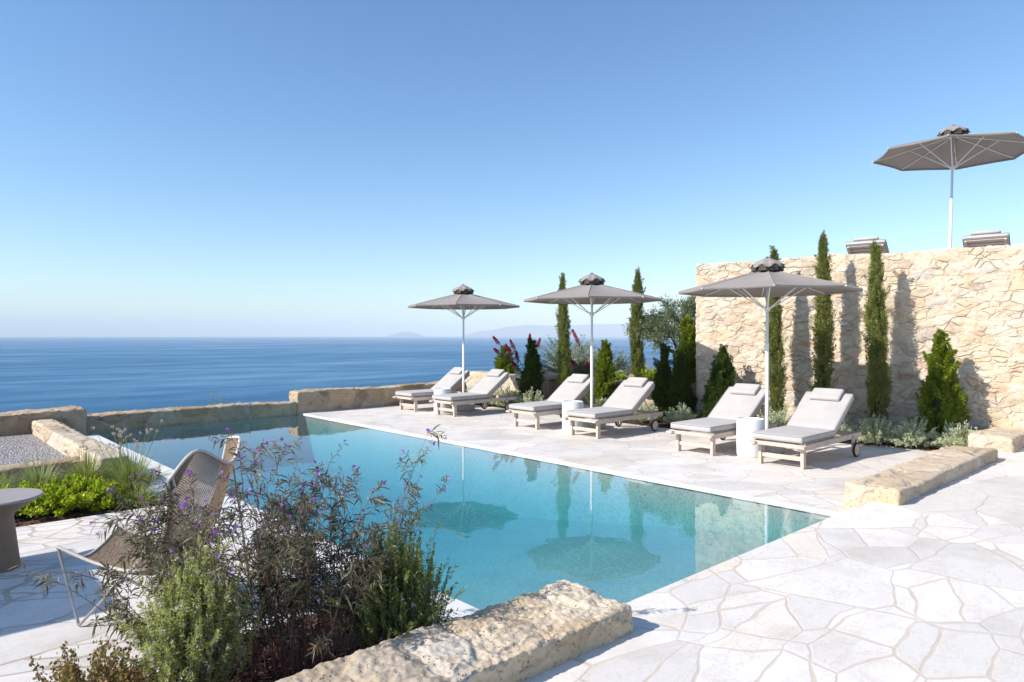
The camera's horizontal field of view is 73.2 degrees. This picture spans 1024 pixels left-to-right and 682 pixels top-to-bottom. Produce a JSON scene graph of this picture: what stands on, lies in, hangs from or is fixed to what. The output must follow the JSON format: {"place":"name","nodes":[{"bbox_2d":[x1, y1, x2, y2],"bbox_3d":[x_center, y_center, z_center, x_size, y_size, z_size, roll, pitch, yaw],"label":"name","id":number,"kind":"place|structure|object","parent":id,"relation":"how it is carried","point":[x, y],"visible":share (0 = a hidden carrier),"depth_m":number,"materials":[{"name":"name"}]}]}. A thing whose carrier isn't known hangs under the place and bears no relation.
{"place":"outdoors","nodes":[
{"label":"outdoors","id":0,"kind":"place"},
{"bbox_2d":[0,506,327,681],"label":"patio","id":1,"kind":"structure","parent":0,"point":[35,623],"depth_m":4.35,"materials":[{"name":"stone"}]},
{"bbox_2d":[0,488,43,573],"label":"garden table","id":2,"kind":"object","parent":1,"relation":"on","point":[13,501],"visible":0.99,"depth_m":4.92,"materials":[{"name":"grey ceramic"}]},
{"bbox_2d":[55,436,248,626],"bbox_3d":[-2.114,1.127,4.292,0.944,1.026,0.846,0,1,14],"label":"lounge chair","id":3,"kind":"object","parent":1,"relation":"on","point":[111,550],"visible":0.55,"depth_m":4.05,"materials":[{"name":"metal"}]},
{"bbox_2d":[208,390,239,404],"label":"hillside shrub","id":4,"kind":"object","parent":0,"point":[219,400],"depth_m":14.78,"materials":[{"name":"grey plant"}]},
{"bbox_2d":[118,609,374,681],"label":"soil","id":5,"kind":"structure","parent":0,"point":[272,678],"depth_m":3.61,"materials":[{"name":"soil"}]},
{"bbox_2d":[29,634,152,681],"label":"russet plant","id":6,"kind":"object","parent":5,"relation":"on","point":[72,672],"visible":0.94,"depth_m":2.93,"materials":[{"name":"brown plant"}]},
{"bbox_2d":[106,531,264,681],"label":"rosemary bush","id":7,"kind":"object","parent":5,"relation":"on","point":[190,628],"visible":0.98,"depth_m":2.96,"materials":[{"name":"green plant"}]},
{"bbox_2d":[8,437,391,681],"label":"flowering bush","id":8,"kind":"object","parent":5,"relation":"on","point":[149,546],"visible":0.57,"depth_m":3.28,"materials":[{"name":"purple plant"}]},
{"bbox_2d":[178,424,451,680],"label":"flowering bush","id":9,"kind":"object","parent":5,"relation":"on","point":[299,603],"visible":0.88,"depth_m":3.33,"materials":[{"name":"green plant"}]},
{"bbox_2d":[319,517,465,649],"bbox_3d":[-0.584,1.275,3.487,0.754,0.773,0.785,0,1,4],"label":"rosemary bush","id":10,"kind":"object","parent":5,"relation":"on","point":[400,603],"visible":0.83,"depth_m":3.40,"materials":[{"name":"green plant"}]},
{"bbox_2d":[0,337,678,413],"bbox_3d":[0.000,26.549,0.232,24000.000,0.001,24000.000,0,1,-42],"label":"sea","id":11,"kind":"structure","parent":0,"point":[99,374],"depth_m":599.89,"materials":[{"name":"liquid"}]},
{"bbox_2d":[386,332,424,336],"bbox_3d":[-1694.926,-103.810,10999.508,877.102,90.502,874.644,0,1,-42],"label":"island","id":12,"kind":"structure","parent":0,"point":[406,334],"depth_m":10767.69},
{"bbox_2d":[88,431,829,609],"bbox_3d":[-2.095,2.070,9.247,4.020,1.039,11.500,0,1,-42],"label":"pool basin","id":13,"kind":"object","parent":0,"point":[511,527],"visible":0.41,"depth_m":8.66,"materials":[{"name":"liquid"}]},
{"bbox_2d":[88,414,397,446],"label":"water","id":14,"kind":"structure","parent":13,"relation":"in","point":[288,425],"depth_m":12.31,"materials":[{"name":"liquid"}]},
{"bbox_2d":[0,0,1023,336],"label":"sky","id":15,"kind":"structure","parent":0,"point":[169,168],"materials":[{"name":"blue"}]},
{"bbox_2d":[451,401,665,425],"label":"soil","id":16,"kind":"structure","parent":0,"point":[631,421],"depth_m":13.31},
{"bbox_2d":[488,388,506,405],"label":"silver shrub","id":17,"kind":"object","parent":16,"relation":"on","point":[498,392],"visible":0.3,"depth_m":16.15,"materials":[{"name":"grey plant"}]},
{"bbox_2d":[497,386,523,406],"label":"silver shrub","id":18,"kind":"object","parent":16,"relation":"on","point":[507,393],"visible":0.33,"depth_m":15.69,"materials":[{"name":"grey plant"}]},
{"bbox_2d":[515,337,544,399],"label":"thuja","id":19,"kind":"object","parent":16,"relation":"on","point":[532,375],"visible":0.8,"depth_m":15.61,"materials":[{"name":"green plant"}]},
{"bbox_2d":[514,387,546,403],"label":"silver shrub","id":20,"kind":"object","parent":16,"relation":"on","point":[528,398],"visible":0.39,"depth_m":15.22,"materials":[{"name":"grey plant"}]},
{"bbox_2d":[553,272,572,390],"bbox_3d":[1.089,0.037,15.135,0.513,3.123,0.529,0,1,5],"label":"cypress","id":21,"kind":"object","parent":16,"relation":"on","point":[564,351],"visible":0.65,"depth_m":15.09,"materials":[{"name":"green plant"}]},
{"bbox_2d":[584,339,617,404],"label":"thuja","id":22,"kind":"object","parent":16,"relation":"on","point":[604,376],"visible":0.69,"depth_m":14.36,"materials":[{"name":"green plant"}]},
{"bbox_2d":[594,398,613,417],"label":"silver shrub","id":23,"kind":"object","parent":16,"relation":"on","point":[598,403],"visible":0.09,"depth_m":13.88,"materials":[{"name":"grey plant"}]},
{"bbox_2d":[629,401,661,422],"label":"silver shrub","id":24,"kind":"object","parent":16,"relation":"on","point":[646,409],"visible":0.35,"depth_m":13.17,"materials":[{"name":"grey plant"}]},
{"bbox_2d":[651,343,673,418],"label":"thuja","id":25,"kind":"object","parent":16,"relation":"on","point":[662,376],"visible":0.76,"depth_m":13.36,"materials":[{"name":"green plant"}]},
{"bbox_2d":[458,324,676,336],"bbox_3d":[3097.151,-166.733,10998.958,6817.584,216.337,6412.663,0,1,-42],"label":"hills","id":26,"kind":"structure","parent":0,"point":[608,330],"depth_m":10479.05,"materials":[{"name":"blue"}]},
{"bbox_2d":[514,370,692,389],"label":"soil","id":27,"kind":"structure","parent":0,"point":[554,373],"depth_m":18.48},
{"bbox_2d":[493,344,514,373],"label":"thuja","id":28,"kind":"object","parent":27,"relation":"on","point":[500,362],"visible":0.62,"depth_m":17.44,"materials":[{"name":"green plant"}]},
{"bbox_2d":[492,333,540,373],"bbox_3d":[0.123,0.391,17.284,1.196,1.184,0.576,0,1,-15],"label":"flowering shrub","id":29,"kind":"object","parent":27,"relation":"on","point":[513,363],"visible":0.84,"depth_m":17.28,"materials":[{"name":"red plant"}]},
{"bbox_2d":[538,334,599,375],"bbox_3d":[1.433,0.321,17.433,2.211,1.160,2.080,0,1,-42],"label":"grey shrub","id":30,"kind":"object","parent":27,"relation":"on","point":[576,356],"visible":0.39,"depth_m":17.26,"materials":[{"name":"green plant"}]},
{"bbox_2d":[570,329,593,375],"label":"flowering shrub","id":31,"kind":"object","parent":27,"relation":"on","point":[586,362],"visible":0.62,"depth_m":15.91,"materials":[{"name":"red plant"}]},
{"bbox_2d":[572,357,597,373],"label":"shrub","id":32,"kind":"object","parent":27,"relation":"on","point":[582,367],"visible":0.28,"depth_m":16.24,"materials":[{"name":"green plant"}]},
{"bbox_2d":[587,369,627,377],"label":"shrub","id":33,"kind":"object","parent":27,"relation":"on","point":[618,371],"visible":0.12,"depth_m":15.40,"materials":[{"name":"green plant"}]},
{"bbox_2d":[588,347,629,372],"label":"grey shrub","id":34,"kind":"object","parent":27,"relation":"on","point":[619,363],"visible":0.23,"depth_m":16.09,"materials":[{"name":"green plant"}]},
{"bbox_2d":[614,373,629,380],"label":"shrub","id":35,"kind":"object","parent":27,"relation":"on","point":[621,378],"visible":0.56,"depth_m":14.99,"materials":[{"name":"green plant"}]},
{"bbox_2d":[622,366,651,378],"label":"boulder","id":36,"kind":"object","parent":27,"relation":"on","point":[628,373],"visible":0.12,"depth_m":15.74,"materials":[{"name":"stone"}]},
{"bbox_2d":[628,267,651,376],"bbox_3d":[2.789,-0.326,15.030,0.557,2.610,0.544,0,1,38],"label":"cypress","id":37,"kind":"object","parent":27,"relation":"on","point":[637,357],"visible":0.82,"depth_m":14.99,"materials":[{"name":"green plant"}]},
{"bbox_2d":[633,365,655,381],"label":"shrub","id":38,"kind":"object","parent":27,"relation":"on","point":[649,375],"visible":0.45,"depth_m":14.60,"materials":[{"name":"green plant"}]},
{"bbox_2d":[623,293,695,358],"bbox_3d":[3.590,-0.076,14.969,2.119,2.340,2.429,0,1,-4],"label":"olive tree","id":39,"kind":"object","parent":27,"relation":"on","point":[663,329],"visible":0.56,"depth_m":14.55,"materials":[{"name":"green plant"}]},
{"bbox_2d":[672,314,695,382],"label":"thuja","id":40,"kind":"object","parent":27,"relation":"on","point":[687,344],"visible":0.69,"depth_m":13.79,"materials":[{"name":"green plant"}]},
{"bbox_2d":[523,448,1023,681],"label":"terrace","id":41,"kind":"structure","parent":0,"point":[928,587],"depth_m":3.94,"materials":[{"name":"stone"}]},
{"bbox_2d":[275,580,633,681],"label":"stone wall","id":42,"kind":"structure","parent":41,"relation":"on","point":[524,637],"depth_m":3.19,"materials":[{"name":"stone"}]},
{"bbox_2d":[695,244,1023,436],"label":"stone wall","id":43,"kind":"structure","parent":41,"relation":"on","point":[969,301],"depth_m":11.10,"materials":[{"name":"stone"}]},
{"bbox_2d":[659,424,939,450],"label":"soil","id":44,"kind":"structure","parent":0,"point":[870,444],"depth_m":10.56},
{"bbox_2d":[662,402,695,424],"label":"silver shrub","id":45,"kind":"object","parent":44,"relation":"on","point":[678,415],"visible":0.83,"depth_m":12.58,"materials":[{"name":"grey plant"}]},
{"bbox_2d":[664,351,698,415],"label":"thuja","id":46,"kind":"object","parent":44,"relation":"on","point":[681,381],"visible":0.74,"depth_m":13.04,"materials":[{"name":"green plant"}]},
{"bbox_2d":[691,410,703,418],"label":"shrub","id":47,"kind":"object","parent":44,"relation":"on","point":[698,416],"visible":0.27,"depth_m":12.74,"materials":[{"name":"green plant"}]},
{"bbox_2d":[699,344,736,417],"bbox_3d":[3.711,0.826,12.330,0.724,1.593,0.773,0,1,-36],"label":"thuja","id":48,"kind":"object","parent":44,"relation":"on","point":[722,377],"visible":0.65,"depth_m":12.24,"materials":[{"name":"green plant"}]},
{"bbox_2d":[757,403,791,426],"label":"silver shrub","id":49,"kind":"object","parent":44,"relation":"on","point":[778,418],"visible":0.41,"depth_m":11.32,"materials":[{"name":"grey plant"}]},
{"bbox_2d":[762,245,789,418],"bbox_3d":[4.506,-0.017,11.805,0.481,3.289,0.457,-1,-1,31],"label":"cypress","id":50,"kind":"object","parent":44,"relation":"on","point":[777,384],"visible":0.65,"depth_m":11.72,"materials":[{"name":"green plant"}]},
{"bbox_2d":[805,229,837,390],"bbox_3d":[5.113,-0.107,11.350,0.497,3.477,0.455,1,1,34],"label":"cypress","id":51,"kind":"object","parent":44,"relation":"on","point":[823,348],"visible":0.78,"depth_m":11.28,"materials":[{"name":"green plant"}]},
{"bbox_2d":[835,417,857,436],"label":"silver shrub","id":52,"kind":"object","parent":44,"relation":"on","point":[849,428],"visible":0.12,"depth_m":10.72,"materials":[{"name":"grey plant"}]},
{"bbox_2d":[860,240,894,427],"bbox_3d":[5.748,0.008,10.863,0.506,3.255,0.509,-1,0,39],"label":"cypress","id":53,"kind":"object","parent":44,"relation":"on","point":[876,324],"visible":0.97,"depth_m":10.79,"materials":[{"name":"green plant"}]},
{"bbox_2d":[853,413,903,445],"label":"silver shrub","id":54,"kind":"object","parent":44,"relation":"on","point":[875,431],"visible":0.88,"depth_m":10.47,"materials":[{"name":"grey plant"}]},
{"bbox_2d":[881,413,944,448],"bbox_3d":[5.962,1.337,10.226,0.801,0.516,0.864,0,1,-42],"label":"silver shrub","id":55,"kind":"object","parent":44,"relation":"on","point":[908,434],"visible":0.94,"depth_m":10.15,"materials":[{"name":"grey plant"}]},
{"bbox_2d":[914,328,971,446],"bbox_3d":[6.454,0.717,10.339,0.754,1.845,0.795,0,1,34],"label":"thuja","id":56,"kind":"object","parent":44,"relation":"on","point":[940,387],"visible":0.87,"depth_m":10.24,"materials":[{"name":"green plant"}]},
{"bbox_2d":[931,420,977,447],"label":"silver shrub","id":57,"kind":"object","parent":44,"relation":"on","point":[953,437],"visible":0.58,"depth_m":9.81,"materials":[{"name":"grey plant"}]},
{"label":"patio base","id":58,"kind":"structure","parent":0,"visible":0},
{"bbox_2d":[0,433,67,464],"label":"gravel","id":59,"kind":"structure","parent":58,"relation":"on","point":[16,448],"depth_m":9.43,"materials":[{"name":"gravel"}]},
{"bbox_2d":[0,456,83,482],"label":"stone wall","id":60,"kind":"structure","parent":58,"relation":"on","point":[17,468],"depth_m":8.01,"materials":[{"name":"stone"}]},
{"bbox_2d":[31,419,127,481],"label":"stone wall","id":61,"kind":"structure","parent":58,"relation":"on","point":[58,436],"depth_m":9.20,"materials":[{"name":"stone"}]},
{"bbox_2d":[14,487,163,526],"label":"soil","id":62,"kind":"structure","parent":58,"relation":"on","point":[37,519],"depth_m":6.45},
{"bbox_2d":[0,472,22,487],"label":"grass clump","id":63,"kind":"object","parent":62,"relation":"on","point":[6,483],"visible":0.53,"depth_m":6.87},
{"bbox_2d":[0,467,30,487],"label":"grass clump","id":64,"kind":"object","parent":62,"relation":"on","point":[4,477],"visible":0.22,"depth_m":7.20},
{"bbox_2d":[0,480,50,516],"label":"leafy shrub","id":65,"kind":"object","parent":62,"relation":"on","point":[27,505],"visible":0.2,"depth_m":6.42,"materials":[{"name":"green plant"}]},
{"bbox_2d":[0,448,81,488],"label":"grass clump","id":66,"kind":"object","parent":62,"relation":"on","point":[33,478],"visible":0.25,"depth_m":7.08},
{"bbox_2d":[5,441,133,484],"bbox_3d":[-4.564,1.345,7.275,1.492,0.592,1.226,0,1,-42],"label":"grass clump","id":67,"kind":"object","parent":62,"relation":"on","point":[88,471],"visible":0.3,"depth_m":7.29,"materials":[{"name":"plant"}]},
{"bbox_2d":[15,472,124,517],"bbox_3d":[-4.266,1.474,6.647,0.985,0.365,0.952,0,1,-42],"label":"leafy shrub","id":68,"kind":"object","parent":62,"relation":"on","point":[67,496],"visible":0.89,"depth_m":6.52,"materials":[{"name":"green plant"}]},
{"bbox_2d":[79,485,132,511],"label":"leafy shrub","id":69,"kind":"object","parent":62,"relation":"on","point":[106,500],"visible":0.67,"depth_m":6.67,"materials":[{"name":"green plant"}]},
{"bbox_2d":[94,432,157,481],"bbox_3d":[-4.349,1.320,7.712,1.075,0.633,1.072,0,1,-42],"label":"grass clump","id":70,"kind":"object","parent":62,"relation":"on","point":[95,442],"visible":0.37,"depth_m":7.66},
{"bbox_2d":[91,420,180,498],"bbox_3d":[-3.989,1.247,7.150,1.402,0.790,1.525,0,1,-42],"label":"grass clump","id":71,"kind":"object","parent":62,"relation":"on","point":[126,473],"visible":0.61,"depth_m":7.12,"materials":[{"name":"plant"}]},
{"bbox_2d":[115,483,162,508],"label":"leafy shrub","id":72,"kind":"object","parent":62,"relation":"on","point":[135,499],"visible":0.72,"depth_m":6.78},
{"bbox_2d":[14,403,940,681],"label":"mulch","id":73,"kind":"object","parent":62,"relation":"on","point":[272,673],"visible":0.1,"depth_m":3.69,"materials":[{"name":"soil"}]},
{"bbox_2d":[91,436,107,440],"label":"coping stone","id":74,"kind":"object","parent":58,"relation":"on","point":[97,438],"visible":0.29,"depth_m":11.19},
{"bbox_2d":[100,440,122,447],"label":"coping stone","id":75,"kind":"object","parent":58,"relation":"on","point":[111,442],"visible":0.22,"depth_m":10.67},
{"bbox_2d":[116,447,132,452],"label":"coping stone","id":76,"kind":"object","parent":58,"relation":"on","point":[129,450],"visible":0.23,"depth_m":10.03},
{"bbox_2d":[126,452,153,462],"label":"coping stone","id":77,"kind":"object","parent":58,"relation":"on","point":[139,457],"visible":0.18,"depth_m":9.45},
{"bbox_2d":[133,461,173,472],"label":"coping stone","id":78,"kind":"object","parent":58,"relation":"on","point":[163,468],"visible":0.24,"depth_m":8.81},
{"bbox_2d":[150,471,185,485],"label":"coping stone","id":79,"kind":"object","parent":58,"relation":"on","point":[166,477],"visible":0.01,"depth_m":8.06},
{"bbox_2d":[144,480,212,498],"bbox_3d":[-3.679,1.649,7.583,0.601,0.070,0.612,0,1,-42],"label":"coping stone","id":80,"kind":"object","parent":58,"relation":"on","point":[155,488],"visible":0.06,"depth_m":7.50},
{"bbox_2d":[157,489,236,508],"bbox_3d":[-3.216,1.653,7.079,0.602,0.070,0.742,0,1,-42],"label":"coping stone","id":81,"kind":"object","parent":58,"relation":"on","point":[225,499],"visible":0.1,"depth_m":7.08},
{"bbox_2d":[189,501,266,519],"bbox_3d":[-2.753,1.658,6.574,0.604,0.068,0.612,0,1,-42],"label":"coping stone","id":82,"kind":"object","parent":58,"relation":"on","point":[229,505],"visible":0.24,"depth_m":6.64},
{"bbox_2d":[213,515,291,539],"bbox_3d":[-2.337,1.662,6.115,0.597,0.070,0.612,0,1,-42],"label":"coping stone","id":83,"kind":"object","parent":58,"relation":"on","point":[248,532],"visible":0.09,"depth_m":6.07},
{"bbox_2d":[229,527,333,554],"bbox_3d":[-1.875,1.666,5.609,0.594,0.070,0.742,0,1,-42],"label":"coping stone","id":84,"kind":"object","parent":58,"relation":"on","point":[248,536],"visible":0.01,"depth_m":5.64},
{"bbox_2d":[289,545,363,589],"bbox_3d":[-1.315,1.671,5.003,0.601,0.072,0.892,0,1,-42],"label":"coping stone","id":85,"kind":"object","parent":58,"relation":"on","point":[328,564],"visible":0.08,"depth_m":5.13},
{"bbox_2d":[332,586,451,614],"bbox_3d":[-0.804,1.676,4.441,0.595,0.070,0.612,0,1,-42],"label":"coping stone","id":86,"kind":"object","parent":58,"relation":"on","point":[450,598],"visible":0.08,"depth_m":4.41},
{"bbox_2d":[425,599,479,622],"bbox_3d":[-0.286,1.681,3.884,0.605,0.070,0.892,0,1,-42],"label":"coping stone","id":87,"kind":"object","parent":58,"relation":"on","point":[465,609],"visible":0.15,"depth_m":4.22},
{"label":"ground","id":88,"kind":"structure","parent":0,"visible":0},
{"bbox_2d":[0,406,86,435],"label":"stone wall","id":89,"kind":"structure","parent":88,"relation":"on","point":[20,421],"depth_m":11.23,"materials":[{"name":"stone"}]},
{"bbox_2d":[86,401,296,434],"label":"stone wall","id":90,"kind":"structure","parent":88,"relation":"on","point":[135,418],"depth_m":13.28,"materials":[{"name":"stone"}]},
{"bbox_2d":[289,381,465,414],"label":"stone wall","id":91,"kind":"structure","parent":88,"relation":"on","point":[317,400],"depth_m":15.65,"materials":[{"name":"stone"}]},
{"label":"deck base","id":92,"kind":"structure","parent":88,"relation":"on","visible":0},
{"bbox_2d":[301,402,930,516],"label":"deck","id":93,"kind":"structure","parent":92,"relation":"on","point":[649,454],"depth_m":9.69,"materials":[{"name":"stone"}]},
{"bbox_2d":[393,367,469,411],"bbox_3d":[-1.739,1.080,15.825,1.875,0.921,0.842,0,1,-42],"label":"sun lounger","id":94,"kind":"object","parent":93,"relation":"on","point":[452,379],"visible":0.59,"depth_m":15.73,"materials":[{"name":"fabric"}]},
{"bbox_2d":[434,388,450,412],"bbox_3d":[-1.512,1.291,14.984,0.372,0.517,0.372,0,1,-42],"label":"side table","id":95,"kind":"object","parent":93,"relation":"on","point":[442,391],"visible":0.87,"depth_m":14.84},
{"bbox_2d":[407,284,519,410],"bbox_3d":[-1.083,0.138,15.394,2.359,2.815,2.359,0,1,26],"label":"parasol","id":96,"kind":"object","parent":93,"relation":"on","point":[464,297],"visible":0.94,"depth_m":15.20,"materials":[{"name":"fabric"}]},
{"bbox_2d":[429,369,516,416],"bbox_3d":[-0.812,1.088,14.902,1.875,0.921,0.842,0,1,-43],"label":"sun lounger","id":97,"kind":"object","parent":93,"relation":"on","point":[486,387],"visible":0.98,"depth_m":14.85,"materials":[{"name":"fabric"}]},
{"bbox_2d":[465,370,557,400],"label":"stone wall","id":98,"kind":"structure","parent":93,"relation":"on","point":[548,387],"depth_m":16.54,"materials":[{"name":"stone"}]},
{"bbox_2d":[506,374,601,429],"bbox_3d":[0.827,1.105,12.966,1.875,0.921,0.842,0,1,-42],"label":"sun lounger","id":99,"kind":"object","parent":93,"relation":"on","point":[574,387],"visible":0.72,"depth_m":12.90,"materials":[{"name":"fabric"}]},
{"bbox_2d":[562,400,582,431],"bbox_3d":[1.065,1.316,12.097,0.372,0.517,0.372,0,1,-42],"label":"side table","id":100,"kind":"object","parent":93,"relation":"on","point":[571,404],"visible":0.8,"depth_m":11.96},
{"bbox_2d":[523,273,663,428],"bbox_3d":[1.454,0.163,12.551,2.359,2.815,2.359,0,1,-13],"label":"parasol","id":101,"kind":"object","parent":93,"relation":"on","point":[591,288],"visible":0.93,"depth_m":12.36,"materials":[{"name":"fabric"}]},
{"bbox_2d":[561,377,662,438],"bbox_3d":[1.763,1.115,11.900,1.875,0.921,0.842,0,1,-43],"label":"sun lounger","id":102,"kind":"object","parent":93,"relation":"on","point":[628,396],"visible":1,"depth_m":11.87,"materials":[{"name":"fabric"}]},
{"bbox_2d":[666,383,776,455],"bbox_3d":[3.167,1.129,10.294,1.875,0.921,0.842,0,1,-42],"label":"sun lounger","id":103,"kind":"object","parent":93,"relation":"on","point":[736,401],"visible":0.78,"depth_m":10.26,"materials":[{"name":"fabric"}]},
{"bbox_2d":[736,417,764,457],"bbox_3d":[3.321,1.338,9.606,0.372,0.517,0.372,0,1,-42],"label":"side table","id":104,"kind":"object","parent":93,"relation":"on","point":[746,427],"visible":0.93,"depth_m":9.46,"materials":[{"name":"white"}]},
{"bbox_2d":[677,256,864,453],"bbox_3d":[3.695,0.185,9.987,2.359,2.815,2.359,0,1,-6],"label":"parasol","id":105,"kind":"object","parent":93,"relation":"on","point":[767,278],"visible":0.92,"depth_m":9.84,"materials":[{"name":"fabric"}]},
{"bbox_2d":[748,388,861,469],"bbox_3d":[4.007,1.137,9.347,1.875,0.921,0.842,0,1,-43],"label":"sun lounger","id":106,"kind":"object","parent":93,"relation":"on","point":[818,414],"visible":1,"depth_m":9.33,"materials":[{"name":"fabric"}]},
{"bbox_2d":[844,445,997,510],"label":"stone wall","id":107,"kind":"structure","parent":93,"relation":"on","point":[902,483],"depth_m":7.05,"materials":[{"name":"stone"}]},
{"bbox_2d":[968,426,1023,452],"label":"stone wall","id":108,"kind":"structure","parent":93,"relation":"on","point":[1009,439],"depth_m":9.32,"materials":[{"name":"stone"}]},
{"bbox_2d":[557,378,696,413],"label":"stone wall","id":109,"kind":"structure","parent":92,"relation":"on","point":[649,398],"depth_m":14.16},
{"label":"upper terrace","id":110,"kind":"structure","parent":0,"visible":0},
{"bbox_2d":[845,237,889,253],"bbox_3d":[6.923,-1.447,13.178,0.842,0.921,1.875,0,1,40],"label":"sun lounger","id":111,"kind":"object","parent":110,"relation":"on","point":[858,245],"visible":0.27,"depth_m":12.67,"materials":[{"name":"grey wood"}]},
{"bbox_2d":[872,125,1023,247],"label":"parasol","id":112,"kind":"object","parent":110,"relation":"on","point":[952,148],"visible":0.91,"depth_m":12.27,"materials":[{"name":"fabric"}]},
{"bbox_2d":[962,230,1010,246],"bbox_3d":[8.573,-1.440,12.378,0.842,0.921,1.875,0,1,39],"label":"sun lounger","id":113,"kind":"object","parent":110,"relation":"on","point":[986,238],"visible":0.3,"depth_m":11.84,"materials":[{"name":"fabric"}]}
]}

